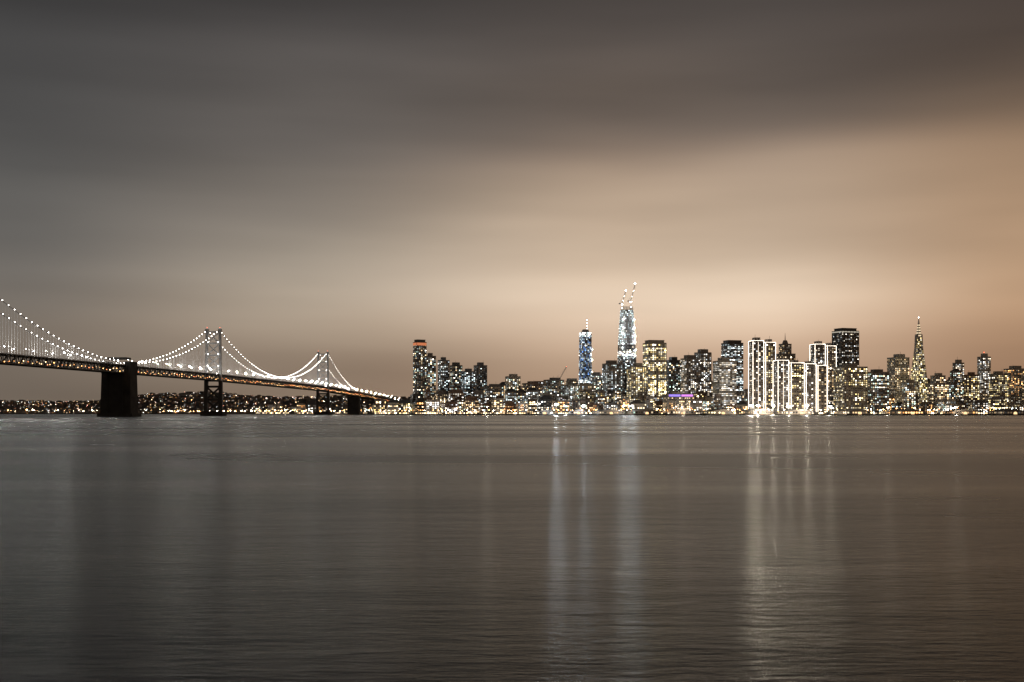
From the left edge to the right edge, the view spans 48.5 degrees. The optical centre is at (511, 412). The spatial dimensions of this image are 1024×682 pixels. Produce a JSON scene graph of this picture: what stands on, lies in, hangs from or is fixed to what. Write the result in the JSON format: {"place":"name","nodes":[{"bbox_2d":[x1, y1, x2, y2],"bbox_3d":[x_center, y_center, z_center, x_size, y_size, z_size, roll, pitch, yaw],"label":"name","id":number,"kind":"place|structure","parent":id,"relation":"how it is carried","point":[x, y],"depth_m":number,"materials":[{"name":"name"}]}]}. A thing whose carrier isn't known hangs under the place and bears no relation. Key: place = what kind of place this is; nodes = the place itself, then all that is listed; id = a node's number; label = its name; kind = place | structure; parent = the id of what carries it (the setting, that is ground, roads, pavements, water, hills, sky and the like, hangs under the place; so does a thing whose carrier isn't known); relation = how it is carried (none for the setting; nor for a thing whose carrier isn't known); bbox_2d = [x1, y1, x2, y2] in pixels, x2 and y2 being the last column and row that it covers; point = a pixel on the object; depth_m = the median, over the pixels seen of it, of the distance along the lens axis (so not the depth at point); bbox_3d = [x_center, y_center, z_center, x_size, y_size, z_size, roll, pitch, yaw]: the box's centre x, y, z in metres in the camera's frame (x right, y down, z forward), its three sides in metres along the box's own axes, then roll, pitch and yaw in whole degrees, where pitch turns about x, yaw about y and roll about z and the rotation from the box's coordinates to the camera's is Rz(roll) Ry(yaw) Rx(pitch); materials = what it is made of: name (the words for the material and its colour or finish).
{"place":"outdoors","nodes":[
{"label":"outdoors","id":0,"kind":"place"},
{"bbox_2d":[399,399,413,413],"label":"waterfront building","id":1,"kind":"structure","parent":0,"point":[405,404],"depth_m":3206.98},
{"bbox_2d":[0,394,988,414],"bbox_3d":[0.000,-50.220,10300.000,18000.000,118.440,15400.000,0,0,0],"label":"ground","id":2,"kind":"structure","parent":0,"point":[170,404],"depth_m":5282.05,"materials":[{"name":"soil"}]},
{"bbox_2d":[0,391,409,412],"bbox_3d":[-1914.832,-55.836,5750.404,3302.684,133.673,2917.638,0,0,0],"label":"hillside houses","id":3,"kind":"structure","parent":2,"relation":"on","point":[43,406],"depth_m":5492.68,"materials":[{"name":"stone"}]},
{"bbox_2d":[306,401,315,412],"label":"warehouse building","id":4,"kind":"structure","parent":2,"relation":"on","point":[310,406],"depth_m":4096.55,"materials":[{"name":"metal"}]},
{"bbox_2d":[372,398,387,413],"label":"waterfront building","id":5,"kind":"structure","parent":2,"relation":"on","point":[379,405],"depth_m":3329.75,"materials":[{"name":"stone"}]},
{"bbox_2d":[388,400,397,414],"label":"waterfront building","id":6,"kind":"structure","parent":2,"relation":"on","point":[392,406],"depth_m":3234.47,"materials":[{"name":"brown concrete"}]},
{"bbox_2d":[413,398,423,413],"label":"waterfront building","id":7,"kind":"structure","parent":2,"relation":"on","point":[418,407],"depth_m":3164.55,"materials":[{"name":"metal"}]},
{"bbox_2d":[413,339,426,397],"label":"residential skyscraper","id":8,"kind":"structure","parent":2,"relation":"on","point":[419,366],"depth_m":3488.20,"materials":[{"name":"metal"}]},
{"bbox_2d":[423,389,432,413],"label":"city block building","id":9,"kind":"structure","parent":2,"relation":"on","point":[426,394],"depth_m":3169.25,"materials":[{"name":"brown brick"}]},
{"bbox_2d":[427,353,435,398],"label":"residential tower","id":10,"kind":"structure","parent":2,"relation":"on","point":[431,372],"depth_m":3589.47,"materials":[{"name":"stone"}]},
{"bbox_2d":[426,399,438,413],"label":"waterfront building","id":11,"kind":"structure","parent":2,"relation":"on","point":[432,406],"depth_m":3098.79,"materials":[{"name":"white concrete"}]},
{"bbox_2d":[434,390,447,413],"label":"city block building","id":12,"kind":"structure","parent":2,"relation":"on","point":[440,396],"depth_m":3183.70,"materials":[{"name":"stone"}]},
{"bbox_2d":[438,357,449,401],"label":"residential tower","id":13,"kind":"structure","parent":2,"relation":"on","point":[443,373],"depth_m":3540.91,"materials":[{"name":"black glass"}]},
{"bbox_2d":[442,402,457,413],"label":"waterfront building","id":14,"kind":"structure","parent":2,"relation":"on","point":[449,407],"depth_m":3073.28,"materials":[{"name":"brown brick"}]},
{"bbox_2d":[448,389,463,401],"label":"city block building","id":15,"kind":"structure","parent":2,"relation":"on","point":[454,395],"depth_m":3138.41,"materials":[{"name":"brown brick"}]},
{"bbox_2d":[450,361,462,388],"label":"residential tower","id":16,"kind":"structure","parent":2,"relation":"on","point":[455,373],"depth_m":3609.75,"materials":[{"name":"concrete"}]},
{"bbox_2d":[455,400,464,413],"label":"waterfront building","id":17,"kind":"structure","parent":2,"relation":"on","point":[460,406],"depth_m":3083.89,"materials":[{"name":"stone"}]},
{"bbox_2d":[461,369,474,400],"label":"residential tower","id":18,"kind":"structure","parent":2,"relation":"on","point":[467,381],"depth_m":3486.50,"materials":[{"name":"black glass"}]},
{"bbox_2d":[465,396,478,413],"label":"waterfront building","id":19,"kind":"structure","parent":2,"relation":"on","point":[472,404],"depth_m":3061.48,"materials":[{"name":"brown brick"}]},
{"bbox_2d":[471,390,484,403],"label":"city block building","id":20,"kind":"structure","parent":2,"relation":"on","point":[480,394],"depth_m":3214.30,"materials":[{"name":"stone"}]},
{"bbox_2d":[474,362,486,392],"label":"office tower","id":21,"kind":"structure","parent":2,"relation":"on","point":[480,369],"depth_m":3637.26,"materials":[{"name":"black glass"}]},
{"bbox_2d":[479,400,490,413],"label":"waterfront building","id":22,"kind":"structure","parent":2,"relation":"on","point":[484,408],"depth_m":3026.10,"materials":[{"name":"brown brick"}]},
{"bbox_2d":[484,384,502,397],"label":"apartment tower","id":23,"kind":"structure","parent":2,"relation":"on","point":[497,390],"depth_m":3386.03,"materials":[{"name":"stone"}]},
{"bbox_2d":[491,398,505,413],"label":"waterfront building","id":24,"kind":"structure","parent":2,"relation":"on","point":[498,405],"depth_m":2990.52,"materials":[{"name":"stone"}]},
{"bbox_2d":[505,388,515,401],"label":"city block building","id":25,"kind":"structure","parent":2,"relation":"on","point":[509,394],"depth_m":3285.38,"materials":[{"name":"white concrete"}]},
{"bbox_2d":[505,402,516,413],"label":"waterfront building","id":26,"kind":"structure","parent":2,"relation":"on","point":[510,407],"depth_m":2991.33,"materials":[{"name":"brown brick"}]},
{"bbox_2d":[505,374,520,390],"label":"apartment tower","id":27,"kind":"structure","parent":2,"relation":"on","point":[513,381],"depth_m":3437.66,"materials":[{"name":"stone"}]},
{"bbox_2d":[515,389,525,406],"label":"city block building","id":28,"kind":"structure","parent":2,"relation":"on","point":[520,395],"depth_m":3274.31,"materials":[{"name":"stone"}]},
{"bbox_2d":[517,402,526,413],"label":"waterfront building","id":29,"kind":"structure","parent":2,"relation":"on","point":[521,407],"depth_m":2939.26,"materials":[{"name":"white concrete"}]},
{"bbox_2d":[522,381,541,397],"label":"apartment tower","id":30,"kind":"structure","parent":2,"relation":"on","point":[529,384],"depth_m":3388.98,"materials":[{"name":"brown brick"}]},
{"bbox_2d":[527,399,536,413],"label":"waterfront building","id":31,"kind":"structure","parent":2,"relation":"on","point":[531,406],"depth_m":3026.10,"materials":[{"name":"stone"}]},
{"bbox_2d":[526,387,538,410],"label":"city block building","id":32,"kind":"structure","parent":2,"relation":"on","point":[532,392],"depth_m":3263.65,"materials":[{"name":"white concrete"}]},
{"bbox_2d":[538,395,553,410],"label":"waterfront building","id":33,"kind":"structure","parent":2,"relation":"on","point":[545,402],"depth_m":2951.34,"materials":[{"name":"metal"}]},
{"bbox_2d":[543,378,563,410],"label":"office tower","id":34,"kind":"structure","parent":2,"relation":"on","point":[555,386],"depth_m":3432.00,"materials":[{"name":"stone"}]},
{"bbox_2d":[555,400,569,413],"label":"waterfront building","id":35,"kind":"structure","parent":2,"relation":"on","point":[563,406],"depth_m":3015.08,"materials":[{"name":"stone"}]},
{"bbox_2d":[564,383,576,409],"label":"office tower","id":36,"kind":"structure","parent":2,"relation":"on","point":[568,389],"depth_m":3483.92,"materials":[{"name":"stone"}]},
{"bbox_2d":[579,329,591,382],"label":"glass skyscraper with spire","id":37,"kind":"structure","parent":2,"relation":"on","point":[585,355],"depth_m":3437.06,"materials":[{"name":"glass"}]},
{"bbox_2d":[573,381,597,398],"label":"office tower","id":38,"kind":"structure","parent":2,"relation":"on","point":[577,389],"depth_m":3236.08,"materials":[{"name":"stone"}]},
{"bbox_2d":[580,386,595,402],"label":"city block building","id":39,"kind":"structure","parent":2,"relation":"on","point":[589,395],"depth_m":3177.00,"materials":[{"name":"stone"}]},
{"bbox_2d":[587,403,596,413],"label":"waterfront building","id":40,"kind":"structure","parent":2,"relation":"on","point":[591,407],"depth_m":2955.64,"materials":[{"name":"brown brick"}]},
{"bbox_2d":[592,372,601,390],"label":"office tower","id":41,"kind":"structure","parent":2,"relation":"on","point":[596,378],"depth_m":3534.43,"materials":[{"name":"stone"}]},
{"bbox_2d":[595,397,606,409],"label":"waterfront building","id":42,"kind":"structure","parent":2,"relation":"on","point":[600,401],"depth_m":3003.41,"materials":[{"name":"brown brick"}]},
{"bbox_2d":[590,409,625,414],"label":"pier shed","id":43,"kind":"structure","parent":2,"relation":"on","point":[607,412],"depth_m":2737.88,"materials":[{"name":"concrete"}]},
{"bbox_2d":[607,391,614,403],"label":"city block building","id":44,"kind":"structure","parent":2,"relation":"on","point":[610,396],"depth_m":3268.87,"materials":[{"name":"stone"}]},
{"bbox_2d":[603,403,619,409],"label":"waterfront building","id":45,"kind":"structure","parent":2,"relation":"on","point":[613,406],"depth_m":2955.84,"materials":[{"name":"stone"}]},
{"bbox_2d":[602,360,622,410],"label":"office tower","id":46,"kind":"structure","parent":2,"relation":"on","point":[612,375],"depth_m":3334.06,"materials":[{"name":"stone"}]},
{"bbox_2d":[621,397,629,410],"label":"waterfront building","id":47,"kind":"structure","parent":2,"relation":"on","point":[625,401],"depth_m":3021.22,"materials":[{"name":"brown concrete"}]},
{"bbox_2d":[617,306,635,394],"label":"skyscraper under construction","id":48,"kind":"structure","parent":2,"relation":"on","point":[626,355],"depth_m":3477.54,"materials":[{"name":"glass"}]},
{"bbox_2d":[627,363,646,408],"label":"office tower","id":49,"kind":"structure","parent":2,"relation":"on","point":[636,381],"depth_m":3133.65,"materials":[{"name":"stone"}]},
{"bbox_2d":[629,400,644,409],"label":"waterfront building","id":50,"kind":"structure","parent":2,"relation":"on","point":[638,404],"depth_m":2854.03,"materials":[{"name":"stone"}]},
{"bbox_2d":[624,409,662,414],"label":"pier shed","id":51,"kind":"structure","parent":2,"relation":"on","point":[644,412],"depth_m":2711.94,"materials":[{"name":"concrete"}]},
{"bbox_2d":[646,396,653,409],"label":"waterfront building","id":52,"kind":"structure","parent":2,"relation":"on","point":[649,402],"depth_m":2856.37,"materials":[{"name":"stone"}]},
{"bbox_2d":[643,340,666,396],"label":"office tower","id":53,"kind":"structure","parent":2,"relation":"on","point":[655,357],"depth_m":3229.71,"materials":[{"name":"stone"}]},
{"bbox_2d":[667,397,675,413],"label":"waterfront building","id":54,"kind":"structure","parent":2,"relation":"on","point":[671,405],"depth_m":2857.98,"materials":[{"name":"stone"}]},
{"bbox_2d":[667,357,680,391],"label":"office tower","id":55,"kind":"structure","parent":2,"relation":"on","point":[673,374],"depth_m":3334.87,"materials":[{"name":"glass"}]},
{"bbox_2d":[663,392,693,413],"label":"theatre building","id":56,"kind":"structure","parent":2,"relation":"on","point":[682,399],"depth_m":2982.14,"materials":[{"name":"stone"}]},
{"bbox_2d":[668,409,697,414],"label":"pier shed","id":57,"kind":"structure","parent":2,"relation":"on","point":[684,411],"depth_m":2678.32,"materials":[{"name":"concrete"}]},
{"bbox_2d":[681,355,699,393],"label":"office tower","id":58,"kind":"structure","parent":2,"relation":"on","point":[690,374],"depth_m":3184.79,"materials":[{"name":"stone"}]},
{"bbox_2d":[690,399,702,413],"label":"waterfront building","id":59,"kind":"structure","parent":2,"relation":"on","point":[696,405],"depth_m":2838.56,"materials":[{"name":"stone"}]},
{"bbox_2d":[692,388,706,410],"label":"city block building","id":60,"kind":"structure","parent":2,"relation":"on","point":[700,394],"depth_m":3159.39,"materials":[{"name":"brown brick"}]},
{"bbox_2d":[694,348,711,396],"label":"office tower","id":61,"kind":"structure","parent":2,"relation":"on","point":[704,355],"depth_m":3286.61,"materials":[{"name":"stone"}]},
{"bbox_2d":[703,397,712,410],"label":"waterfront building","id":62,"kind":"structure","parent":2,"relation":"on","point":[707,403],"depth_m":3028.84,"materials":[{"name":"stone"}]},
{"bbox_2d":[714,394,721,408],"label":"waterfront building","id":63,"kind":"structure","parent":2,"relation":"on","point":[717,401],"depth_m":2923.05,"materials":[{"name":"stone"}]},
{"bbox_2d":[700,409,737,414],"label":"pier shed","id":64,"kind":"structure","parent":2,"relation":"on","point":[718,412],"depth_m":2652.20,"materials":[{"name":"concrete"}]},
{"bbox_2d":[712,357,736,408],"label":"office tower","id":65,"kind":"structure","parent":2,"relation":"on","point":[725,377],"depth_m":3032.69,"materials":[{"name":"white concrete"}]},
{"bbox_2d":[721,340,742,392],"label":"office tower","id":66,"kind":"structure","parent":2,"relation":"on","point":[732,350],"depth_m":3333.27,"materials":[{"name":"glass"}]},
{"bbox_2d":[736,401,747,413],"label":"waterfront building","id":67,"kind":"structure","parent":2,"relation":"on","point":[741,405],"depth_m":3008.02,"materials":[{"name":"brown concrete"}]},
{"bbox_2d":[739,409,771,414],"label":"pier shed","id":68,"kind":"structure","parent":2,"relation":"on","point":[755,411],"depth_m":2628.26,"materials":[{"name":"concrete"}]},
{"bbox_2d":[748,337,763,408],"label":"outlined office slab","id":69,"kind":"structure","parent":2,"relation":"on","point":[755,371],"depth_m":2843.41,"materials":[{"name":"stone"}]},
{"bbox_2d":[763,336,774,413],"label":"outlined office slab","id":70,"kind":"structure","parent":2,"relation":"on","point":[768,352],"depth_m":2864.03,"materials":[{"name":"stone"}]},
{"bbox_2d":[773,357,787,413],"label":"outlined office slab","id":71,"kind":"structure","parent":2,"relation":"on","point":[780,383],"depth_m":2782.62,"materials":[{"name":"stone"}]},
{"bbox_2d":[775,338,795,362],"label":"office tower","id":72,"kind":"structure","parent":2,"relation":"on","point":[785,349],"depth_m":3337.37,"materials":[{"name":"stone"}]},
{"bbox_2d":[776,409,812,414],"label":"pier shed","id":73,"kind":"structure","parent":2,"relation":"on","point":[794,412],"depth_m":2611.63,"materials":[{"name":"concrete"}]},
{"bbox_2d":[788,360,803,408],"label":"outlined office slab","id":74,"kind":"structure","parent":2,"relation":"on","point":[795,384],"depth_m":2771.51,"materials":[{"name":"stone"}]},
{"bbox_2d":[804,361,815,413],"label":"outlined office slab","id":75,"kind":"structure","parent":2,"relation":"on","point":[809,384],"depth_m":2783.55,"materials":[{"name":"stone"}]},
{"bbox_2d":[810,341,824,364],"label":"outlined office slab","id":76,"kind":"structure","parent":2,"relation":"on","point":[817,351],"depth_m":3034.61,"materials":[{"name":"stone"}]},
{"bbox_2d":[816,363,826,413],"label":"outlined office slab","id":77,"kind":"structure","parent":2,"relation":"on","point":[821,387],"depth_m":2774.94,"materials":[{"name":"stone"}]},
{"bbox_2d":[825,341,835,403],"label":"outlined office slab","id":78,"kind":"structure","parent":2,"relation":"on","point":[830,356],"depth_m":3045.76,"materials":[{"name":"stone"}]},
{"bbox_2d":[827,396,833,413],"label":"waterfront building","id":79,"kind":"structure","parent":2,"relation":"on","point":[831,402],"depth_m":2954.40,"materials":[{"name":"metal"}]},
{"bbox_2d":[832,328,858,366],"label":"dark office skyscraper","id":80,"kind":"structure","parent":2,"relation":"on","point":[845,341],"depth_m":3328.76,"materials":[{"name":"glass"}]},
{"bbox_2d":[833,363,867,413],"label":"office tower","id":81,"kind":"structure","parent":2,"relation":"on","point":[850,386],"depth_m":2877.04,"materials":[{"name":"stone"}]},
{"bbox_2d":[834,409,874,414],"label":"pier shed","id":82,"kind":"structure","parent":2,"relation":"on","point":[853,412],"depth_m":2590.29,"materials":[{"name":"concrete"}]},
{"bbox_2d":[868,369,888,413],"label":"office tower","id":83,"kind":"structure","parent":2,"relation":"on","point":[878,387],"depth_m":2931.79,"materials":[{"name":"stone"}]},
{"bbox_2d":[887,352,909,402],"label":"office tower","id":84,"kind":"structure","parent":2,"relation":"on","point":[898,367],"depth_m":3082.87,"materials":[{"name":"brown concrete"}]},
{"bbox_2d":[888,409,925,414],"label":"pier shed","id":85,"kind":"structure","parent":2,"relation":"on","point":[905,412],"depth_m":2576.27,"materials":[{"name":"concrete"}]},
{"bbox_2d":[902,379,915,408],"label":"apartment tower","id":86,"kind":"structure","parent":2,"relation":"on","point":[908,393],"depth_m":2891.81,"materials":[{"name":"stone"}]},
{"bbox_2d":[910,317,927,402],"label":"pyramid skyscraper","id":87,"kind":"structure","parent":2,"relation":"on","point":[918,373],"depth_m":3038.34,"materials":[{"name":"white concrete"}]},
{"bbox_2d":[910,317,927,402],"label":"windows and lantern","id":88,"kind":"structure","parent":87,"relation":"in","point":[919,339],"depth_m":3037.77,"materials":[{"name":"yellow"}]},
{"bbox_2d":[919,402,933,413],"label":"waterfront building","id":89,"kind":"structure","parent":2,"relation":"on","point":[925,407],"depth_m":2938.53,"materials":[{"name":"stone"}]},
{"bbox_2d":[927,373,948,413],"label":"apartment tower","id":90,"kind":"structure","parent":2,"relation":"on","point":[937,387],"depth_m":2986.86,"materials":[{"name":"stone"}]},
{"bbox_2d":[936,400,946,413],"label":"waterfront building","id":91,"kind":"structure","parent":2,"relation":"on","point":[940,405],"depth_m":2971.42,"materials":[{"name":"white concrete"}]},
{"bbox_2d":[945,398,957,410],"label":"waterfront building","id":92,"kind":"structure","parent":2,"relation":"on","point":[951,404],"depth_m":2941.82,"materials":[{"name":"brown concrete"}]},
{"bbox_2d":[946,369,962,403],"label":"apartment tower","id":93,"kind":"structure","parent":2,"relation":"on","point":[956,387],"depth_m":3187.56,"materials":[{"name":"stone"}]},
{"bbox_2d":[953,360,963,381],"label":"residential tower","id":94,"kind":"structure","parent":2,"relation":"on","point":[958,364],"depth_m":3392.24,"materials":[{"name":"stone"}]},
{"bbox_2d":[943,409,979,414],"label":"pier shed","id":95,"kind":"structure","parent":2,"relation":"on","point":[960,412],"depth_m":2559.12,"materials":[{"name":"concrete"}]},
{"bbox_2d":[963,372,979,402],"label":"apartment tower","id":96,"kind":"structure","parent":2,"relation":"on","point":[970,386],"depth_m":3038.81,"materials":[{"name":"brown brick"}]},
{"bbox_2d":[972,398,987,413],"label":"waterfront building","id":97,"kind":"structure","parent":2,"relation":"on","point":[980,406],"depth_m":2854.69,"materials":[{"name":"metal"}]},
{"bbox_2d":[977,353,990,397],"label":"residential tower","id":98,"kind":"structure","parent":2,"relation":"on","point":[984,365],"depth_m":3290.00,"materials":[{"name":"white concrete"}]},
{"bbox_2d":[988,397,1005,410],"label":"waterfront building","id":99,"kind":"structure","parent":2,"relation":"on","point":[995,403],"depth_m":2906.72,"materials":[{"name":"stone"}]},
{"bbox_2d":[988,371,1007,402],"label":"apartment tower","id":100,"kind":"structure","parent":2,"relation":"on","point":[998,383],"depth_m":3136.97,"materials":[{"name":"stone"}]},
{"bbox_2d":[988,409,1023,414],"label":"pier shed","id":101,"kind":"structure","parent":2,"relation":"on","point":[1006,412],"depth_m":2545.44,"materials":[{"name":"concrete"}]},
{"bbox_2d":[1005,401,1019,409],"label":"waterfront building","id":102,"kind":"structure","parent":2,"relation":"on","point":[1012,405],"depth_m":2974.85,"materials":[{"name":"stone"}]},
{"bbox_2d":[1003,366,1023,395],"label":"apartment tower","id":103,"kind":"structure","parent":2,"relation":"on","point":[1015,375],"depth_m":3327.71,"materials":[{"name":"stone"}]},
{"bbox_2d":[0,414,1023,681],"bbox_3d":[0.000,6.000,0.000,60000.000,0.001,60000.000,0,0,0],"label":"water","id":104,"kind":"structure","parent":0,"point":[472,548],"depth_m":50.26,"materials":[{"name":"grey liquid"}]},
{"bbox_2d":[0,299,399,416],"bbox_3d":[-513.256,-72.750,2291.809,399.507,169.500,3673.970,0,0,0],"label":"suspension bridge","id":105,"kind":"structure","parent":104,"relation":"in","point":[119,393],"depth_m":1880.24,"materials":[{"name":"metal"}]},
{"bbox_2d":[0,0,1023,401],"label":"sky","id":106,"kind":"structure","parent":0,"point":[357,182],"materials":[{"name":"grey"}]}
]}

